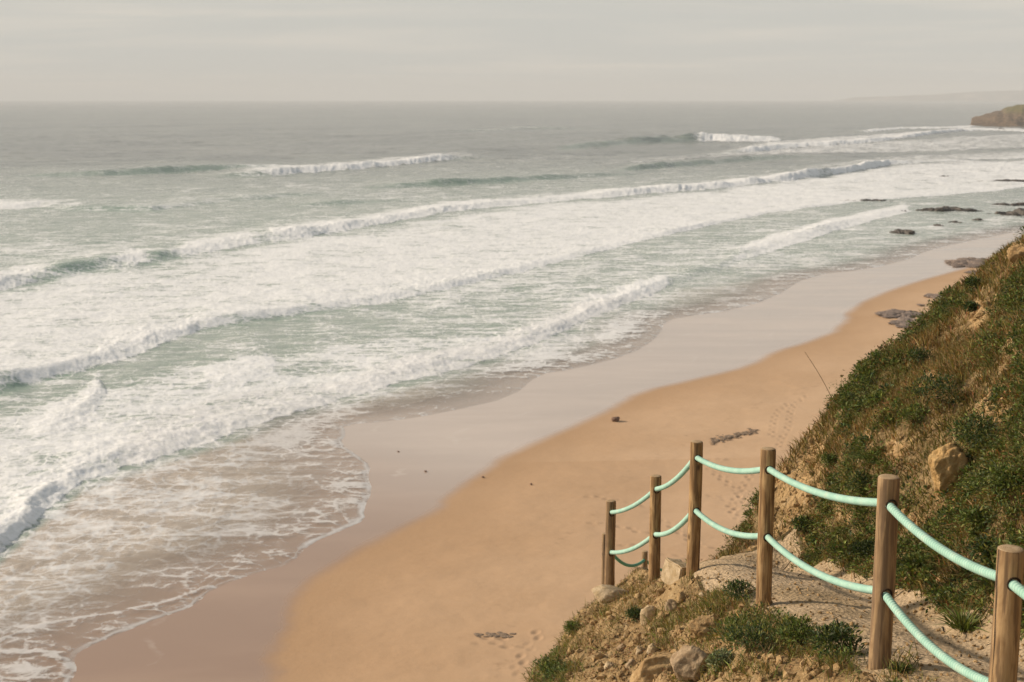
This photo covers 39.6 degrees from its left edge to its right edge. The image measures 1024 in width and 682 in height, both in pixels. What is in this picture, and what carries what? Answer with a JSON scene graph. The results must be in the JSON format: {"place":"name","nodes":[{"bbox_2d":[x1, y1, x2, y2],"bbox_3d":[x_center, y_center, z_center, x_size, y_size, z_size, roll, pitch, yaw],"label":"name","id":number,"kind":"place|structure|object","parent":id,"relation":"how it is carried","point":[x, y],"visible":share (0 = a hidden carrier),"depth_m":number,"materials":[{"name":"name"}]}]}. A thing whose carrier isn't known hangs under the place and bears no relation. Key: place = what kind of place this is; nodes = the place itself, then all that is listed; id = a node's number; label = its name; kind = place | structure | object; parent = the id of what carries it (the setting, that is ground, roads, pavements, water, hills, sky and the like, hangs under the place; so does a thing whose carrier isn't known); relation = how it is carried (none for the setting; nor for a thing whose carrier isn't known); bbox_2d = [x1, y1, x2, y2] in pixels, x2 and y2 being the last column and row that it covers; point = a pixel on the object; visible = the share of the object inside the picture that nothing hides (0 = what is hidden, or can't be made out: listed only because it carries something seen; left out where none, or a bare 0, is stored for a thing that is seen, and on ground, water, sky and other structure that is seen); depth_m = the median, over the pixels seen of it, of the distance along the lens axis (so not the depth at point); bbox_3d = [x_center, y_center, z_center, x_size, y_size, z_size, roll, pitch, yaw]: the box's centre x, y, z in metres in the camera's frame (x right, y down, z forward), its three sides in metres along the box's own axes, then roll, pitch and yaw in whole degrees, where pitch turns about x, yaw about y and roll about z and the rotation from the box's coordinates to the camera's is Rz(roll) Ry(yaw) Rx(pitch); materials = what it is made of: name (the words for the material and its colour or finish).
{"place":"outdoors","nodes":[
{"label":"outdoors","id":0,"kind":"place"},
{"bbox_2d":[0,101,1023,681],"bbox_3d":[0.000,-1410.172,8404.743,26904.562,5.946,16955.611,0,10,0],"label":"sea","id":1,"kind":"structure","parent":0,"point":[206,307],"depth_m":199.39,"materials":[{"name":"liquid"}]},
{"bbox_2d":[853,199,885,200],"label":"sea rock","id":2,"kind":"object","parent":1,"relation":"in","point":[870,200],"visible":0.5,"depth_m":308.99,"materials":[{"name":"grey stone"}]},
{"bbox_2d":[889,229,914,234],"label":"sea rock","id":3,"kind":"object","parent":1,"relation":"in","point":[904,231],"visible":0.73,"depth_m":235.53,"materials":[{"name":"grey stone"}]},
{"bbox_2d":[916,206,979,211],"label":"sea rock","id":4,"kind":"object","parent":1,"relation":"in","point":[945,209],"visible":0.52,"depth_m":282.00,"materials":[{"name":"grey stone"}]},
{"bbox_2d":[979,179,1023,181],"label":"sea rock","id":5,"kind":"object","parent":1,"relation":"in","point":[1009,180],"visible":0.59,"depth_m":382.12,"materials":[{"name":"grey stone"}]},
{"bbox_2d":[987,207,1023,215],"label":"sea rock","id":6,"kind":"object","parent":1,"relation":"in","point":[1019,211],"visible":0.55,"depth_m":272.10,"materials":[{"name":"grey stone"}]},
{"bbox_2d":[992,202,1023,205],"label":"sea rock","id":7,"kind":"object","parent":1,"relation":"in","point":[1017,204],"visible":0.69,"depth_m":297.17,"materials":[{"name":"grey stone"}]},
{"bbox_2d":[0,227,1023,681],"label":"sand","id":8,"kind":"structure","parent":0,"point":[416,575],"depth_m":78.05,"materials":[{"name":"beige sand"}]},
{"bbox_2d":[611,417,619,421],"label":"beach stone","id":9,"kind":"object","parent":8,"relation":"on","point":[615,419],"visible":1,"depth_m":98.19,"materials":[{"name":"stone"}]},
{"bbox_2d":[474,428,758,637],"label":"seaweed","id":10,"kind":"object","parent":8,"relation":"on","point":[506,635],"visible":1,"depth_m":91.76,"materials":[{"name":"brown plant"}]},
{"bbox_2d":[875,309,927,317],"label":"beach rock","id":11,"kind":"object","parent":8,"relation":"on","point":[893,313],"visible":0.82,"depth_m":145.44,"materials":[{"name":"grey stone"}]},
{"bbox_2d":[888,316,915,327],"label":"beach rock","id":12,"kind":"object","parent":8,"relation":"on","point":[899,322],"visible":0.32,"depth_m":139.83,"materials":[{"name":"grey stone"}]},
{"bbox_2d":[924,293,941,298],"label":"beach rock","id":13,"kind":"object","parent":8,"relation":"on","point":[931,295],"visible":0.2,"depth_m":158.63,"materials":[{"name":"grey stone"}]},
{"bbox_2d":[944,257,984,267],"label":"beach rock","id":14,"kind":"object","parent":8,"relation":"on","point":[971,262],"visible":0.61,"depth_m":191.34,"materials":[{"name":"grey stone"}]},
{"bbox_2d":[526,559,869,681],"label":"earth mound","id":15,"kind":"object","parent":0,"point":[667,593],"visible":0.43,"depth_m":11.79,"materials":[{"name":"brown soil"}]},
{"bbox_2d":[536,659,560,680],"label":"leafy shrub","id":16,"kind":"object","parent":15,"relation":"on","point":[545,666],"visible":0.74,"depth_m":12.71,"materials":[{"name":"green plant"}]},
{"bbox_2d":[563,620,582,635],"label":"leafy shrub","id":17,"kind":"object","parent":15,"relation":"on","point":[571,624],"visible":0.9,"depth_m":14.29,"materials":[{"name":"green plant"}]},
{"bbox_2d":[592,584,624,603],"bbox_3d":[1.088,2.772,15.410,0.455,0.292,0.296,-9,13,-43],"label":"rock slab","id":18,"kind":"object","parent":15,"relation":"on","point":[605,592],"visible":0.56,"depth_m":15.27,"materials":[{"name":"stone"}]},
{"bbox_2d":[604,661,613,669],"bbox_3d":[0.778,2.611,11.405,0.080,0.069,0.095,-1,10,-3],"label":"stone","id":19,"kind":"object","parent":15,"relation":"on","point":[608,664],"visible":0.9,"depth_m":11.39,"materials":[{"name":"beige stone"}]},
{"bbox_2d":[617,643,625,651],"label":"stone","id":20,"kind":"object","parent":15,"relation":"on","point":[622,647],"visible":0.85,"depth_m":12.06,"materials":[{"name":"beige stone"}]},
{"bbox_2d":[625,659,636,668],"bbox_3d":[0.937,2.541,11.123,0.107,0.108,0.129,9,13,42],"label":"stone","id":21,"kind":"object","parent":15,"relation":"on","point":[631,662],"visible":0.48,"depth_m":11.09,"materials":[{"name":"beige stone"}]},
{"bbox_2d":[624,605,642,622],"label":"leafy shrub","id":22,"kind":"object","parent":15,"relation":"on","point":[633,611],"visible":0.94,"depth_m":12.86,"materials":[{"name":"green plant"}]},
{"bbox_2d":[635,646,643,654],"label":"stone","id":23,"kind":"object","parent":15,"relation":"on","point":[638,650],"visible":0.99,"depth_m":11.24,"materials":[{"name":"beige stone"}]},
{"bbox_2d":[601,533,686,583],"bbox_3d":[2.335,4.935,25.018,0.307,4.746,5.294,4,10,22],"label":"rope fence","id":24,"kind":"object","parent":15,"relation":"on","point":[644,562],"visible":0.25,"depth_m":23.33,"materials":[{"name":"brown wood"}]},
{"bbox_2d":[640,605,656,626],"bbox_3d":[1.213,2.453,12.574,0.167,0.246,0.136,0,10,-1],"label":"stone","id":25,"kind":"object","parent":15,"relation":"on","point":[646,611],"visible":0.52,"depth_m":12.52,"materials":[{"name":"beige stone"}]},
{"bbox_2d":[629,653,672,681],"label":"boulder","id":26,"kind":"object","parent":15,"relation":"on","point":[646,669],"visible":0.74,"depth_m":10.11,"materials":[{"name":"stone"}]},
{"bbox_2d":[646,643,656,655],"bbox_3d":[1.080,2.389,10.969,0.078,0.118,0.077,-1,8,-40],"label":"stone","id":27,"kind":"object","parent":15,"relation":"on","point":[651,649],"visible":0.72,"depth_m":10.94,"materials":[{"name":"beige stone"}]},
{"bbox_2d":[536,559,798,681],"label":"scrub","id":28,"kind":"object","parent":15,"relation":"on","point":[614,643],"visible":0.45,"depth_m":11.90,"materials":[{"name":"brown plant"}]},
{"bbox_2d":[664,599,677,611],"bbox_3d":[1.360,2.272,12.088,0.114,0.140,0.105,22,21,35],"label":"stone","id":29,"kind":"object","parent":15,"relation":"on","point":[669,604],"visible":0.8,"depth_m":12.06,"materials":[{"name":"beige stone"}]},
{"bbox_2d":[661,557,685,584],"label":"boulder","id":30,"kind":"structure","parent":15,"relation":"on","point":[673,570],"depth_m":12.88,"materials":[{"name":"stone"}]},
{"bbox_2d":[676,591,685,603],"bbox_3d":[1.444,2.201,12.114,0.091,0.126,0.108,-2,16,-11],"label":"stone","id":31,"kind":"object","parent":15,"relation":"on","point":[680,596],"visible":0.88,"depth_m":12.08,"materials":[{"name":"beige stone"}]},
{"bbox_2d":[670,645,708,681],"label":"boulder","id":32,"kind":"object","parent":15,"relation":"on","point":[684,659],"visible":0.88,"depth_m":9.67,"materials":[{"name":"beige stone"}]},
{"bbox_2d":[687,614,719,641],"bbox_3d":[1.483,2.191,10.792,0.310,0.230,0.216,-9,13,-42],"label":"boulder","id":33,"kind":"object","parent":15,"relation":"on","point":[698,625],"visible":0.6,"depth_m":10.73,"materials":[{"name":"stone"}]},
{"bbox_2d":[524,559,902,681],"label":"ground cover","id":34,"kind":"object","parent":15,"relation":"on","point":[734,622],"visible":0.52,"depth_m":9.97,"materials":[{"name":"green plant"}]},
{"bbox_2d":[704,648,735,672],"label":"leafy shrub","id":35,"kind":"object","parent":15,"relation":"on","point":[721,654],"visible":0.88,"depth_m":9.45,"materials":[{"name":"green plant"}]},
{"bbox_2d":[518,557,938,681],"bbox_3d":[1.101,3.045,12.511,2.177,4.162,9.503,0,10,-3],"label":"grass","id":36,"kind":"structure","parent":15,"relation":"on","point":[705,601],"depth_m":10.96,"materials":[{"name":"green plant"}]},
{"bbox_2d":[720,578,755,600],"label":"leafy shrub","id":37,"kind":"object","parent":15,"relation":"on","point":[734,585],"visible":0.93,"depth_m":11.06,"materials":[{"name":"green plant"}]},
{"bbox_2d":[733,573,752,606],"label":"dry twig","id":38,"kind":"object","parent":15,"relation":"on","point":[746,589],"visible":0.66,"depth_m":10.98,"materials":[{"name":"brown wood"}]},
{"bbox_2d":[719,619,774,657],"bbox_3d":[1.531,1.949,9.258,0.360,0.280,0.387,0,10,0],"label":"leafy shrub","id":39,"kind":"object","parent":15,"relation":"on","point":[738,634],"visible":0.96,"depth_m":9.24,"materials":[{"name":"green plant"}]},
{"bbox_2d":[774,613,825,650],"bbox_3d":[1.832,1.884,9.126,0.323,0.243,0.369,0,10,0],"label":"leafy shrub","id":40,"kind":"object","parent":15,"relation":"on","point":[791,630],"visible":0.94,"depth_m":9.11,"materials":[{"name":"green plant"}]},
{"bbox_2d":[604,440,1023,681],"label":"rope fence","id":41,"kind":"object","parent":15,"relation":"on","point":[1007,575],"visible":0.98,"depth_m":8.02,"materials":[{"name":"brown wood"}]},
{"bbox_2d":[802,619,868,659],"bbox_3d":[1.950,1.800,8.516,0.395,0.277,0.422,6,11,30],"label":"leafy shrub","id":42,"kind":"object","parent":15,"relation":"on","point":[835,632],"visible":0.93,"depth_m":8.47,"materials":[{"name":"green plant"}]},
{"bbox_2d":[533,241,1023,681],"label":"gravel","id":43,"kind":"structure","parent":0,"point":[788,673],"depth_m":11.09,"materials":[{"name":"stone"}]},
{"bbox_2d":[694,529,1023,681],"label":"path","id":44,"kind":"structure","parent":0,"point":[735,566],"depth_m":10.31,"materials":[{"name":"beige sand"}]},
{"bbox_2d":[882,659,915,672],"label":"grass tussock","id":45,"kind":"object","parent":44,"relation":"on","point":[903,668],"depth_m":7.92,"materials":[{"name":"green plant"}]},
{"bbox_2d":[927,599,989,637],"bbox_3d":[3.025,1.847,9.430,0.502,0.206,0.556,9,13,43],"label":"grass tussock","id":46,"kind":"object","parent":44,"relation":"on","point":[962,621],"depth_m":9.47,"materials":[{"name":"green plant"}]},
{"bbox_2d":[707,232,1023,675],"bbox_3d":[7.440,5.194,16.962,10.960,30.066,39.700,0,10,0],"label":"hillside","id":47,"kind":"structure","parent":0,"point":[778,497],"depth_m":13.36,"materials":[{"name":"plant"}]},
{"bbox_2d":[789,515,811,535],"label":"leafy shrub","id":48,"kind":"object","parent":47,"relation":"on","point":[797,522],"visible":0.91,"depth_m":14.02,"materials":[{"name":"green plant"}]},
{"bbox_2d":[820,451,837,467],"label":"leafy shrub","id":49,"kind":"object","parent":47,"relation":"on","point":[827,457],"visible":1,"depth_m":14.17,"materials":[{"name":"green plant"}]},
{"bbox_2d":[844,468,872,493],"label":"leafy shrub","id":50,"kind":"object","parent":47,"relation":"on","point":[856,479],"visible":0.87,"depth_m":13.07,"materials":[{"name":"green plant"}]},
{"bbox_2d":[847,538,874,560],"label":"leafy shrub","id":51,"kind":"object","parent":47,"relation":"on","point":[858,546],"visible":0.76,"depth_m":12.29,"materials":[{"name":"green plant"}]},
{"bbox_2d":[853,362,874,379],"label":"leafy shrub","id":52,"kind":"object","parent":47,"relation":"on","point":[862,368],"visible":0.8,"depth_m":15.11,"materials":[{"name":"green plant"}]},
{"bbox_2d":[710,226,1023,640],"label":"ground cover","id":53,"kind":"object","parent":47,"relation":"on","point":[907,544],"visible":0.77,"depth_m":12.42,"materials":[{"name":"green plant"}]},
{"bbox_2d":[853,447,880,462],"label":"grass tussock","id":54,"kind":"object","parent":47,"relation":"on","point":[865,457],"depth_m":13.19,"materials":[{"name":"green plant"}]},
{"bbox_2d":[863,390,889,409],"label":"leafy shrub","id":55,"kind":"object","parent":47,"relation":"on","point":[876,395],"visible":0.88,"depth_m":14.20,"materials":[{"name":"green plant"}]},
{"bbox_2d":[896,401,930,428],"bbox_3d":[3.668,0.687,12.975,0.365,0.292,0.379,0,10,0],"label":"leafy shrub","id":56,"kind":"object","parent":47,"relation":"on","point":[908,411],"visible":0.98,"depth_m":12.95,"materials":[{"name":"green plant"}]},
{"bbox_2d":[900,554,927,580],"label":"leafy shrub","id":57,"kind":"object","parent":47,"relation":"on","point":[911,562],"visible":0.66,"depth_m":10.94,"materials":[{"name":"green plant"}]},
{"bbox_2d":[904,346,934,365],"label":"leafy shrub","id":58,"kind":"object","parent":47,"relation":"on","point":[917,353],"visible":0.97,"depth_m":14.56,"materials":[{"name":"green plant"}]},
{"bbox_2d":[907,369,966,416],"bbox_3d":[3.838,0.476,12.784,0.572,0.412,0.639,0,10,0],"label":"leafy shrub","id":59,"kind":"object","parent":47,"relation":"on","point":[939,385],"visible":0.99,"depth_m":12.75,"materials":[{"name":"green plant"}]},
{"bbox_2d":[928,442,968,495],"bbox_3d":[3.619,1.068,11.765,0.365,0.488,0.260,-2,10,-13],"label":"rock","id":60,"kind":"object","parent":47,"relation":"on","point":[946,461],"visible":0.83,"depth_m":11.66,"materials":[{"name":"brown stone"}]},
{"bbox_2d":[963,300,978,311],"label":"leafy shrub","id":61,"kind":"object","parent":47,"relation":"on","point":[969,305],"visible":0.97,"depth_m":14.82,"materials":[{"name":"green plant"}]},
{"bbox_2d":[945,411,998,453],"bbox_3d":[3.839,0.791,11.787,0.466,0.379,0.574,0,10,0],"label":"leafy shrub","id":62,"kind":"object","parent":47,"relation":"on","point":[971,426],"visible":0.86,"depth_m":11.76,"materials":[{"name":"green plant"}]},
{"bbox_2d":[961,276,985,289],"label":"leafy shrub","id":63,"kind":"object","parent":47,"relation":"on","point":[969,282],"visible":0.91,"depth_m":15.48,"materials":[{"name":"green plant"}]},
{"bbox_2d":[953,503,995,532],"bbox_3d":[3.425,1.311,10.480,0.319,0.254,0.354,0,10,0],"label":"leafy shrub","id":64,"kind":"object","parent":47,"relation":"on","point":[967,516],"visible":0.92,"depth_m":10.41,"materials":[{"name":"green plant"}]},
{"bbox_2d":[966,534,1000,560],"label":"leafy shrub","id":65,"kind":"object","parent":47,"relation":"on","point":[980,540],"visible":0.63,"depth_m":10.07,"materials":[{"name":"green plant"}]},
{"bbox_2d":[984,462,1023,499],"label":"leafy shrub","id":66,"kind":"object","parent":47,"relation":"on","point":[1000,477],"visible":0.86,"depth_m":10.27,"materials":[{"name":"green plant"}]},
{"bbox_2d":[1007,244,1023,262],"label":"outcrop","id":67,"kind":"object","parent":47,"relation":"on","point":[1015,252],"visible":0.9,"depth_m":15.16,"materials":[{"name":"stone"}]},
{"bbox_2d":[833,90,1023,100],"bbox_3d":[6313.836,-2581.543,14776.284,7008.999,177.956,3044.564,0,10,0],"label":"coast hills","id":68,"kind":"structure","parent":0,"point":[1017,95],"depth_m":13555.12,"materials":[{"name":"grey"}]},
{"bbox_2d":[970,104,1023,126],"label":"headland","id":69,"kind":"structure","parent":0,"point":[1009,116],"depth_m":1215.70,"materials":[{"name":"beige stone"}]}
]}

